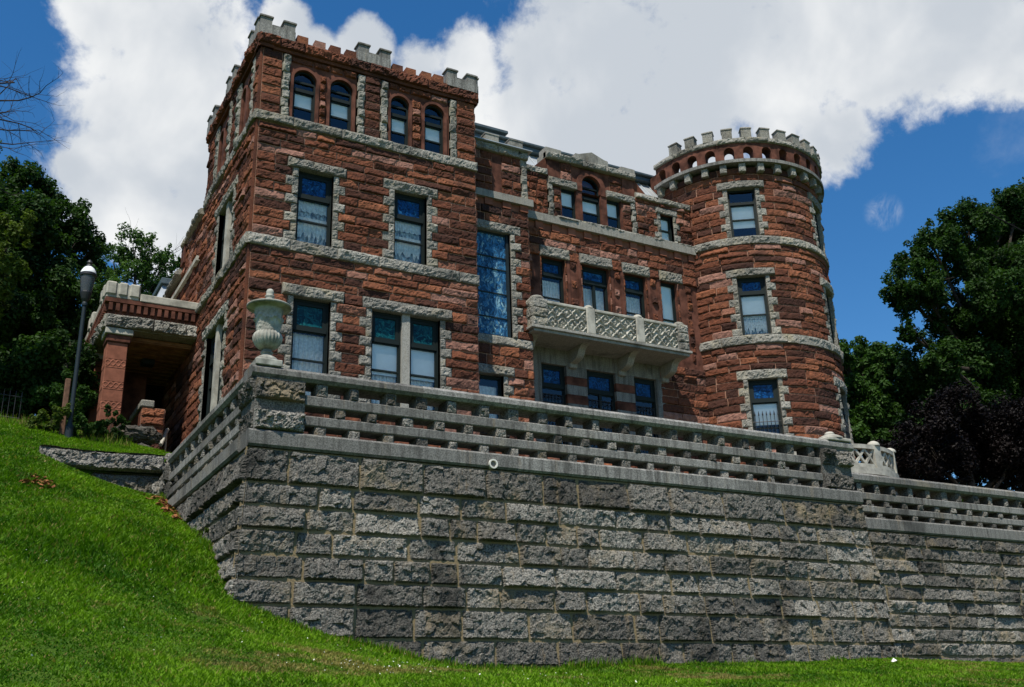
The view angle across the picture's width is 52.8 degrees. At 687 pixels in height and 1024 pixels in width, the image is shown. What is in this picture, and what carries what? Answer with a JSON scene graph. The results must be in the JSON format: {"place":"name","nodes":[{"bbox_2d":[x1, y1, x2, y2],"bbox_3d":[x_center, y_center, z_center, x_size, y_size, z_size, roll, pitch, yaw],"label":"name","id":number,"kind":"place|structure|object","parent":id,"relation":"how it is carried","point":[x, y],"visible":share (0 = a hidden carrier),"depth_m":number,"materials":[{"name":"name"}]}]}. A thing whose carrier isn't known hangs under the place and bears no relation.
{"place":"outdoors","nodes":[
{"label":"outdoors","id":0,"kind":"place"},
{"bbox_2d":[4,549,676,682],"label":"clover flowers","id":1,"kind":"object","parent":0,"point":[346,659],"visible":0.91,"depth_m":12.32,"materials":[{"name":"white plant"}]},
{"bbox_2d":[0,418,1023,686],"bbox_3d":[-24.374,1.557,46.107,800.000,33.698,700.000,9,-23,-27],"label":"ground","id":2,"kind":"structure","parent":0,"point":[52,649],"depth_m":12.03,"materials":[{"name":"green plant"}]},
{"bbox_2d":[0,390,22,418],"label":"iron fence","id":3,"kind":"object","parent":2,"relation":"on","point":[14,403],"visible":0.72,"depth_m":30.34,"materials":[{"name":"black metal"}]},
{"bbox_2d":[0,209,36,320],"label":"tree","id":4,"kind":"object","parent":2,"relation":"on","point":[10,233],"visible":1,"depth_m":32.46,"materials":[{"name":"green plant"}]},
{"bbox_2d":[0,50,68,196],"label":"bare tree","id":5,"kind":"object","parent":2,"relation":"on","point":[10,87],"visible":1,"depth_m":30.75,"materials":[{"name":"brown bark"}]},
{"bbox_2d":[0,285,100,422],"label":"tree","id":6,"kind":"object","parent":2,"relation":"on","point":[47,344],"visible":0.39,"depth_m":32.46,"materials":[{"name":"green plant"}]},
{"bbox_2d":[25,403,76,431],"bbox_3d":[-11.976,2.102,26.660,1.235,1.276,0.759,0,-20,-3],"label":"shrub","id":7,"kind":"object","parent":2,"relation":"on","point":[32,421],"visible":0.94,"depth_m":26.60,"materials":[{"name":"green plant"}]},
{"bbox_2d":[0,155,113,371],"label":"tree","id":8,"kind":"object","parent":2,"relation":"on","point":[48,203],"visible":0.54,"depth_m":36.93,"materials":[{"name":"green plant"}]},
{"bbox_2d":[28,369,97,414],"bbox_3d":[-13.648,1.911,31.262,1.924,2.466,1.663,9,-23,-27],"label":"bush","id":9,"kind":"object","parent":2,"relation":"on","point":[85,397],"visible":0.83,"depth_m":31.04,"materials":[{"name":"green plant"}]},
{"bbox_2d":[59,378,70,434],"bbox_3d":[-11.735,1.718,27.044,0.140,1.650,0.140,9,-23,-27],"label":"wooden stake","id":10,"kind":"object","parent":2,"relation":"on","point":[66,394],"visible":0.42,"depth_m":27.07,"materials":[{"name":"brown wood"}]},
{"bbox_2d":[0,411,132,446],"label":"dry weeds","id":11,"kind":"object","parent":2,"relation":"on","point":[23,419],"visible":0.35,"depth_m":27.76,"materials":[{"name":"green plant"}]},
{"bbox_2d":[64,260,96,437],"bbox_3d":[-11.488,0.121,27.367,0.424,5.151,0.424,9,-23,-27],"label":"street lamp","id":12,"kind":"object","parent":2,"relation":"on","point":[88,275],"visible":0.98,"depth_m":27.61,"materials":[{"name":"grey metal"}]},
{"bbox_2d":[66,413,105,437],"bbox_3d":[-11.498,2.429,27.612,0.700,1.081,1.319,-16,-25,35],"label":"shrub","id":13,"kind":"object","parent":2,"relation":"on","point":[80,423],"visible":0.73,"depth_m":27.61,"materials":[{"name":"green plant"}]},
{"bbox_2d":[19,473,181,519],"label":"leaf litter","id":14,"kind":"object","parent":2,"relation":"on","point":[168,507],"visible":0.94,"depth_m":20.80,"materials":[{"name":"brown plant"}]},
{"bbox_2d":[39,445,164,493],"bbox_3d":[-9.372,2.940,23.504,2.696,1.019,0.694,9,-23,-27],"label":"stone ledge","id":15,"kind":"object","parent":2,"relation":"on","point":[112,461],"visible":0.86,"depth_m":23.52,"materials":[{"name":"stone"}]},
{"bbox_2d":[91,404,130,442],"bbox_3d":[-11.322,2.385,28.927,1.186,1.449,0.855,9,-23,-27],"label":"shrub","id":16,"kind":"object","parent":2,"relation":"on","point":[121,419],"visible":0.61,"depth_m":29.04,"materials":[{"name":"green plant"}]},
{"bbox_2d":[94,222,176,295],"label":"tree","id":17,"kind":"object","parent":2,"relation":"on","point":[141,267],"visible":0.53,"depth_m":47.06,"materials":[{"name":"green plant"}]},
{"bbox_2d":[116,425,162,445],"bbox_3d":[-10.922,2.645,29.989,1.485,0.662,0.679,9,-23,-27],"label":"boulder","id":18,"kind":"object","parent":2,"relation":"on","point":[146,435],"visible":0.66,"depth_m":29.88,"materials":[{"name":"stone"}]},
{"bbox_2d":[101,208,183,291],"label":"tree","id":19,"kind":"object","parent":2,"relation":"on","point":[153,254],"visible":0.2,"depth_m":49.59,"materials":[{"name":"green plant"}]},
{"bbox_2d":[151,481,165,494],"bbox_3d":[-8.159,3.397,23.814,0.365,0.518,0.484,9,-23,-27],"label":"boulder","id":20,"kind":"object","parent":2,"relation":"on","point":[157,486],"visible":0.54,"depth_m":23.67,"materials":[{"name":"stone"}]},
{"bbox_2d":[164,453,170,465],"bbox_3d":[-8.006,3.007,24.584,0.791,0.755,0.840,14,-25,-37],"label":"boulder","id":21,"kind":"object","parent":2,"relation":"on","point":[167,455],"visible":0.06,"depth_m":24.35,"materials":[{"name":"stone"}]},
{"bbox_2d":[166,256,181,277],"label":"tree","id":22,"kind":"object","parent":2,"relation":"on","point":[178,263],"visible":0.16,"depth_m":50.36,"materials":[{"name":"green plant"}]},
{"bbox_2d":[198,527,209,535],"bbox_3d":[-5.612,3.532,18.757,0.145,0.650,0.332,11,-24,-32],"label":"weed tuft","id":23,"kind":"object","parent":2,"relation":"on","point":[206,530],"visible":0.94,"depth_m":18.75,"materials":[{"name":"green plant"}]},
{"bbox_2d":[84,13,855,480],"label":"castle","id":24,"kind":"structure","parent":2,"relation":"on","point":[366,213],"depth_m":32.90,"materials":[{"name":"red stone"}]},
{"bbox_2d":[206,334,215,415],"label":"window","id":25,"kind":"structure","parent":24,"relation":"in","point":[213,339],"depth_m":30.55,"materials":[{"name":"black glass"}]},
{"bbox_2d":[217,321,245,403],"bbox_3d":[-7.821,0.670,29.252,0.770,2.800,0.940,9,-23,-27],"label":"window","id":26,"kind":"structure","parent":24,"relation":"in","point":[221,351],"depth_m":29.39,"materials":[{"name":"black paint"}]},
{"bbox_2d":[220,214,248,277],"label":"window","id":27,"kind":"structure","parent":24,"relation":"in","point":[225,214],"depth_m":31.61,"materials":[{"name":"glass"}]},
{"bbox_2d":[288,72,315,121],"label":"window","id":28,"kind":"structure","parent":24,"relation":"in","point":[303,107],"depth_m":30.51,"materials":[{"name":"blue glass"}]},
{"bbox_2d":[290,298,328,395],"bbox_3d":[-5.687,0.247,28.257,1.070,2.800,0.770,9,-23,-27],"label":"window","id":29,"kind":"structure","parent":24,"relation":"in","point":[310,318],"depth_m":28.19,"materials":[{"name":"blue glass"}]},
{"bbox_2d":[296,171,331,246],"bbox_3d":[-5.833,-3.695,29.668,1.060,2.280,0.770,9,-23,-27],"label":"window","id":30,"kind":"structure","parent":24,"relation":"in","point":[313,221],"depth_m":29.47,"materials":[{"name":"blue glass"}]},
{"bbox_2d":[329,82,351,130],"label":"window","id":31,"kind":"structure","parent":24,"relation":"in","point":[340,100],"depth_m":31.02,"materials":[{"name":"blue glass"}]},
{"bbox_2d":[370,311,400,406],"bbox_3d":[-3.618,0.477,29.058,0.940,2.780,0.245,9,-23,-27],"label":"window","id":32,"kind":"structure","parent":24,"relation":"in","point":[386,328],"depth_m":29.16,"materials":[{"name":"blue glass"}]},
{"bbox_2d":[380,98,407,145],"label":"window","id":33,"kind":"structure","parent":24,"relation":"in","point":[399,114],"depth_m":31.89,"materials":[{"name":"blue glass"}]},
{"bbox_2d":[394,193,424,264],"bbox_3d":[-3.254,-3.281,31.018,1.060,2.280,0.770,9,-23,-27],"label":"window","id":34,"kind":"structure","parent":24,"relation":"in","point":[409,222],"depth_m":30.84,"materials":[{"name":"blue glass"}]},
{"bbox_2d":[410,317,437,411],"bbox_3d":[-2.713,0.725,29.813,0.950,2.800,0.770,9,-23,-27],"label":"window","id":35,"kind":"structure","parent":24,"relation":"in","point":[423,333],"depth_m":29.70,"materials":[{"name":"blue glass"}]},
{"bbox_2d":[425,106,442,153],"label":"window","id":36,"kind":"structure","parent":24,"relation":"in","point":[433,123],"depth_m":32.44,"materials":[{"name":"blue glass"}]},
{"bbox_2d":[479,374,501,433],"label":"window","id":37,"kind":"structure","parent":24,"relation":"in","point":[488,385],"depth_m":31.79,"materials":[{"name":"blue glass"}]},
{"bbox_2d":[476,229,510,337],"bbox_3d":[-0.772,-1.930,32.809,1.520,3.625,0.120,9,-23,-27],"label":"stair window","id":38,"kind":"structure","parent":24,"relation":"in","point":[494,316],"depth_m":32.91,"materials":[{"name":"blue glass"}]},
{"bbox_2d":[541,258,563,302],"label":"window","id":39,"kind":"structure","parent":24,"relation":"in","point":[552,271],"depth_m":35.43,"materials":[{"name":"blue glass"}]},
{"bbox_2d":[541,364,567,444],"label":"window","id":40,"kind":"structure","parent":24,"relation":"in","point":[553,377],"depth_m":34.06,"materials":[{"name":"blue glass"}]},
{"bbox_2d":[548,189,575,218],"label":"window","id":41,"kind":"structure","parent":24,"relation":"in","point":[567,197],"depth_m":36.86,"materials":[{"name":"blue glass"}]},
{"bbox_2d":[582,178,599,223],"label":"window","id":42,"kind":"structure","parent":24,"relation":"in","point":[591,211],"depth_m":37.33,"materials":[{"name":"blue glass"}]},
{"bbox_2d":[582,266,608,311],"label":"window","id":43,"kind":"structure","parent":24,"relation":"in","point":[595,295],"depth_m":36.23,"materials":[{"name":"blue glass"}]},
{"bbox_2d":[587,371,617,450],"bbox_3d":[2.816,2.468,34.789,1.190,2.930,0.770,9,-23,-27],"label":"window","id":44,"kind":"structure","parent":24,"relation":"in","point":[600,386],"depth_m":34.91,"materials":[{"name":"blue glass"}]},
{"bbox_2d":[607,200,620,229],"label":"window","id":45,"kind":"structure","parent":24,"relation":"in","point":[613,213],"depth_m":37.74,"materials":[{"name":"blue glass"}]},
{"bbox_2d":[624,275,645,318],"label":"window","id":46,"kind":"structure","parent":24,"relation":"in","point":[634,292],"depth_m":37.01,"materials":[{"name":"blue glass"}]},
{"bbox_2d":[634,378,657,453],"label":"window","id":47,"kind":"structure","parent":24,"relation":"in","point":[644,389],"depth_m":35.74,"materials":[{"name":"blue glass"}]},
{"bbox_2d":[654,216,671,240],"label":"window","id":48,"kind":"structure","parent":24,"relation":"in","point":[665,222],"depth_m":38.74,"materials":[{"name":"blue glass"}]},
{"bbox_2d":[660,283,676,323],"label":"window","id":49,"kind":"structure","parent":24,"relation":"in","point":[667,290],"depth_m":37.67,"materials":[{"name":"blue glass"}]},
{"bbox_2d":[727,190,758,236],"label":"window","id":50,"kind":"structure","parent":24,"relation":"in","point":[742,208],"depth_m":38.76,"materials":[{"name":"blue glass"}]},
{"bbox_2d":[737,277,770,334],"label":"window","id":51,"kind":"structure","parent":24,"relation":"in","point":[751,291],"depth_m":37.43,"materials":[{"name":"blue glass"}]},
{"bbox_2d":[748,379,782,449],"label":"window","id":52,"kind":"structure","parent":24,"relation":"in","point":[764,399],"depth_m":36.14,"materials":[{"name":"blue glass"}]},
{"bbox_2d":[815,214,820,248],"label":"window","id":53,"kind":"structure","parent":24,"relation":"in","point":[815,214],"depth_m":40.57,"materials":[{"name":"black paint"}]},
{"bbox_2d":[826,295,834,344],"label":"window","id":54,"kind":"structure","parent":24,"relation":"in","point":[826,295],"depth_m":39.30,"materials":[{"name":"black paint"}]},
{"bbox_2d":[840,393,852,456],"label":"window","id":55,"kind":"structure","parent":24,"relation":"in","point":[847,427],"depth_m":37.69,"materials":[{"name":"black paint"}]},
{"bbox_2d":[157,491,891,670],"bbox_3d":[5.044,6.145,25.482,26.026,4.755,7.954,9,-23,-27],"label":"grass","id":56,"kind":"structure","parent":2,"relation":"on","point":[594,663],"depth_m":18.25,"materials":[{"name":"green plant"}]},
{"bbox_2d":[159,364,896,667],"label":"terrace wall","id":57,"kind":"structure","parent":2,"relation":"on","point":[478,553],"depth_m":19.57,"materials":[{"name":"stone"}]},
{"bbox_2d":[246,289,291,367],"bbox_3d":[-4.384,-0.271,18.528,0.800,1.535,0.800,9,-23,-27],"label":"stone urn","id":58,"kind":"object","parent":57,"relation":"on","point":[269,311],"visible":1,"depth_m":18.35,"materials":[{"name":"white stone"}]},
{"bbox_2d":[785,467,1023,661],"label":"terrace wall","id":59,"kind":"structure","parent":2,"relation":"on","point":[954,590],"depth_m":27.59,"materials":[{"name":"stone"}]},
{"bbox_2d":[910,473,998,525],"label":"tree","id":60,"kind":"object","parent":2,"relation":"on","point":[966,484],"depth_m":66.12,"materials":[{"name":"green plant"}]},
{"bbox_2d":[0,0,1023,490],"label":"sky","id":61,"kind":"structure","parent":0,"point":[909,109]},
{"bbox_2d":[983,210,1023,231],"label":"overhead cable","id":62,"kind":"object","parent":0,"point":[1005,221],"visible":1,"depth_m":50.28,"materials":[{"name":"rubber"}]},
{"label":"lower terrace floor","id":63,"kind":"structure","parent":0,"visible":0},
{"bbox_2d":[775,441,898,518],"bbox_3d":[10.687,5.768,35.559,5.554,3.800,5.297,9,-23,-27],"label":"curved balustrade","id":64,"kind":"object","parent":63,"relation":"on","point":[881,460],"visible":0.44,"depth_m":33.92,"materials":[{"name":"stone"}]},
{"bbox_2d":[839,335,928,462],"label":"tree","id":65,"kind":"object","parent":63,"relation":"on","point":[879,395],"visible":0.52,"depth_m":51.31,"materials":[{"name":"green plant"}]},
{"bbox_2d":[860,378,1023,498],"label":"tree","id":66,"kind":"object","parent":63,"relation":"on","point":[982,442],"visible":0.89,"depth_m":38.72,"materials":[{"name":"purple plant"}]},
{"bbox_2d":[877,177,1023,491],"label":"tree","id":67,"kind":"object","parent":63,"relation":"on","point":[986,267],"visible":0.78,"depth_m":50.19,"materials":[{"name":"green plant"}]}
]}

